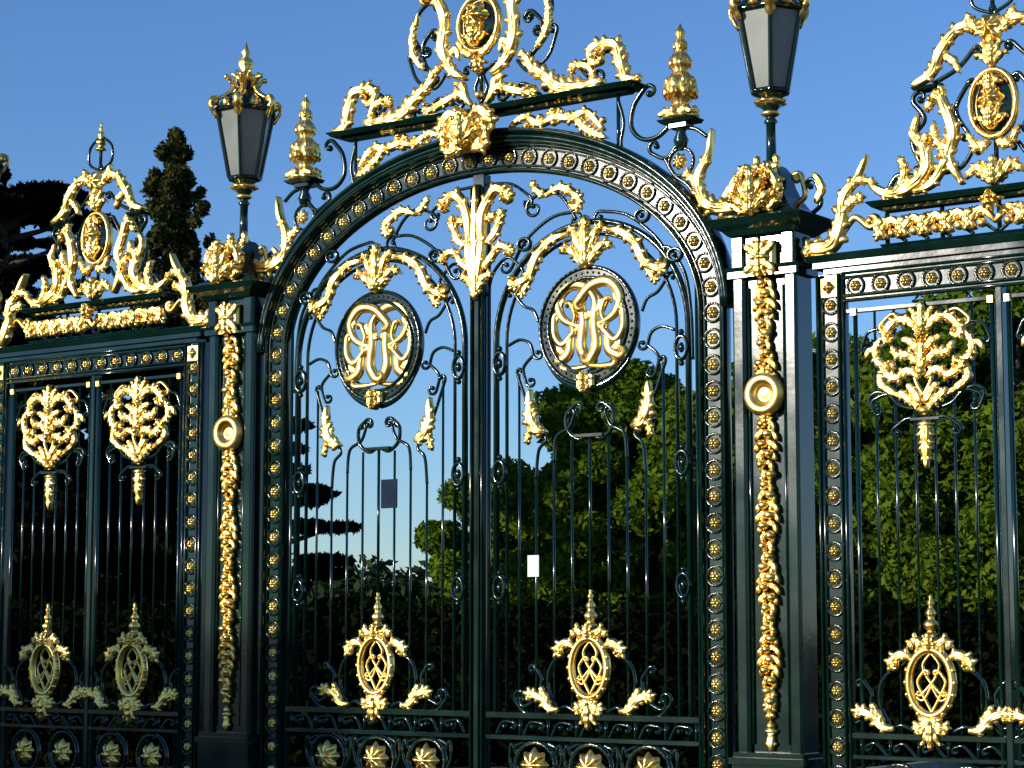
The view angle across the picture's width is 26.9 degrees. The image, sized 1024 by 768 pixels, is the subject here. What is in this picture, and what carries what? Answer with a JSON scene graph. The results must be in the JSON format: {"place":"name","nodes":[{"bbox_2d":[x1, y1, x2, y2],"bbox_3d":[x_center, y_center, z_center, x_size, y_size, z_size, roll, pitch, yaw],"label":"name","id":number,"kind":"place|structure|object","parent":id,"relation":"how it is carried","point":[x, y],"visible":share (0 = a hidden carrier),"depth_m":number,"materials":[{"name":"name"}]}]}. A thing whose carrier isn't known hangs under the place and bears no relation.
{"place":"outdoors","nodes":[
{"label":"outdoors","id":0,"kind":"place"},
{"bbox_2d":[0,153,9,176],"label":"gate lantern","id":1,"kind":"object","parent":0,"point":[4,158],"visible":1,"depth_m":17.84,"materials":[{"name":"gold metal"}]},
{"bbox_2d":[0,291,18,329],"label":"gate pier","id":2,"kind":"structure","parent":0,"point":[1,318],"depth_m":17.46,"materials":[{"name":"metal"}]},
{"bbox_2d":[7,744,962,767],"bbox_3d":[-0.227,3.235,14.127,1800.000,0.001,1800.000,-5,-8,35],"label":"ground","id":3,"kind":"structure","parent":0,"point":[494,765],"depth_m":25.33,"materials":[{"name":"plant"}]},
{"bbox_2d":[0,300,135,625],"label":"yew tree","id":4,"kind":"object","parent":3,"relation":"on","point":[18,337],"visible":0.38,"depth_m":37.70,"materials":[{"name":"green plant"}]},
{"bbox_2d":[0,166,139,450],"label":"cedar tree","id":5,"kind":"object","parent":3,"relation":"on","point":[34,203],"visible":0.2,"depth_m":44.51,"materials":[{"name":"green plant"}]},
{"bbox_2d":[0,123,209,767],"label":"wrought iron fence panel","id":6,"kind":"object","parent":3,"relation":"on","point":[97,355],"visible":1,"depth_m":16.50,"materials":[{"name":"dark green paint"},{"name":"gold gilding"}]},
{"bbox_2d":[70,311,209,642],"bbox_3d":[-6.427,2.381,39.898,3.944,7.586,3.781,-1,-7,5],"label":"yew tree","id":7,"kind":"object","parent":3,"relation":"on","point":[174,320],"visible":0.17,"depth_m":39.00,"materials":[{"name":"green plant"}]},
{"bbox_2d":[87,126,216,583],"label":"conifer tree","id":8,"kind":"object","parent":3,"relation":"on","point":[169,205],"visible":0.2,"depth_m":60.55,"materials":[{"name":"green plant"}]},
{"bbox_2d":[185,231,277,767],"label":"gate pier","id":9,"kind":"structure","parent":3,"relation":"on","point":[233,289],"depth_m":15.55,"materials":[{"name":"metal"}]},
{"bbox_2d":[208,42,282,241],"bbox_3d":[-1.992,-1.792,15.977,0.581,1.550,0.508,-5,-8,35],"label":"gate lantern","id":10,"kind":"object","parent":9,"relation":"on","point":[244,114],"visible":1,"depth_m":15.87,"materials":[{"name":"black metal"}]},
{"bbox_2d":[291,416,360,624],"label":"cedar tree","id":11,"kind":"object","parent":3,"relation":"on","point":[339,529],"visible":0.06,"depth_m":42.20,"materials":[{"name":"green plant"}]},
{"bbox_2d":[412,456,546,635],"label":"broadleaf tree","id":12,"kind":"object","parent":3,"relation":"on","point":[434,545],"visible":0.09,"depth_m":53.05,"materials":[{"name":"green plant"}]},
{"bbox_2d":[83,553,944,639],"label":"distant trees","id":13,"kind":"object","parent":3,"relation":"on","point":[386,587],"visible":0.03,"depth_m":104.34,"materials":[{"name":"green plant"}]},
{"bbox_2d":[7,593,1023,767],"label":"clipped hedge","id":14,"kind":"object","parent":3,"relation":"on","point":[890,642],"visible":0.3,"depth_m":25.15,"materials":[{"name":"green plant"}]},
{"bbox_2d":[491,357,734,637],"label":"broadleaf tree","id":15,"kind":"object","parent":3,"relation":"on","point":[621,395],"visible":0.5,"depth_m":48.21,"materials":[{"name":"green plant"}]},
{"bbox_2d":[703,153,831,767],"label":"gate pier","id":16,"kind":"structure","parent":3,"relation":"on","point":[769,222],"depth_m":13.01,"materials":[{"name":"metal"}]},
{"bbox_2d":[729,0,810,162],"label":"gate lantern","id":17,"kind":"object","parent":16,"relation":"on","point":[768,30],"visible":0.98,"depth_m":13.30,"materials":[{"name":"black metal"}]},
{"bbox_2d":[630,331,920,622],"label":"broadleaf tree","id":18,"kind":"object","parent":3,"relation":"on","point":[869,558],"visible":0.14,"depth_m":46.15,"materials":[{"name":"green plant"}]},
{"bbox_2d":[800,0,1023,767],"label":"wrought iron fence panel","id":19,"kind":"object","parent":3,"relation":"on","point":[972,260],"visible":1,"depth_m":12.55,"materials":[{"name":"dark green paint"},{"name":"gold"}]},
{"bbox_2d":[850,285,1023,620],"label":"broadleaf tree","id":20,"kind":"object","parent":3,"relation":"on","point":[946,515],"visible":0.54,"depth_m":42.96,"materials":[{"name":"green plant"}]},
{"bbox_2d":[0,0,1023,585],"label":"sky","id":21,"kind":"structure","parent":0,"point":[141,70],"materials":[{"name":"blue"}]},
{"bbox_2d":[976,764,1000,767],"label":"driveway","id":22,"kind":"structure","parent":0,"point":[987,766],"depth_m":25.27,"materials":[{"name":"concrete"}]},
{"bbox_2d":[252,0,735,767],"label":"ornamental gate","id":23,"kind":"structure","parent":22,"relation":"on","point":[476,144],"depth_m":14.39,"materials":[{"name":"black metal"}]},
{"bbox_2d":[866,753,992,767],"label":"kerb","id":24,"kind":"structure","parent":22,"relation":"on","point":[922,764],"depth_m":24.57,"materials":[{"name":"stone"}]}
]}

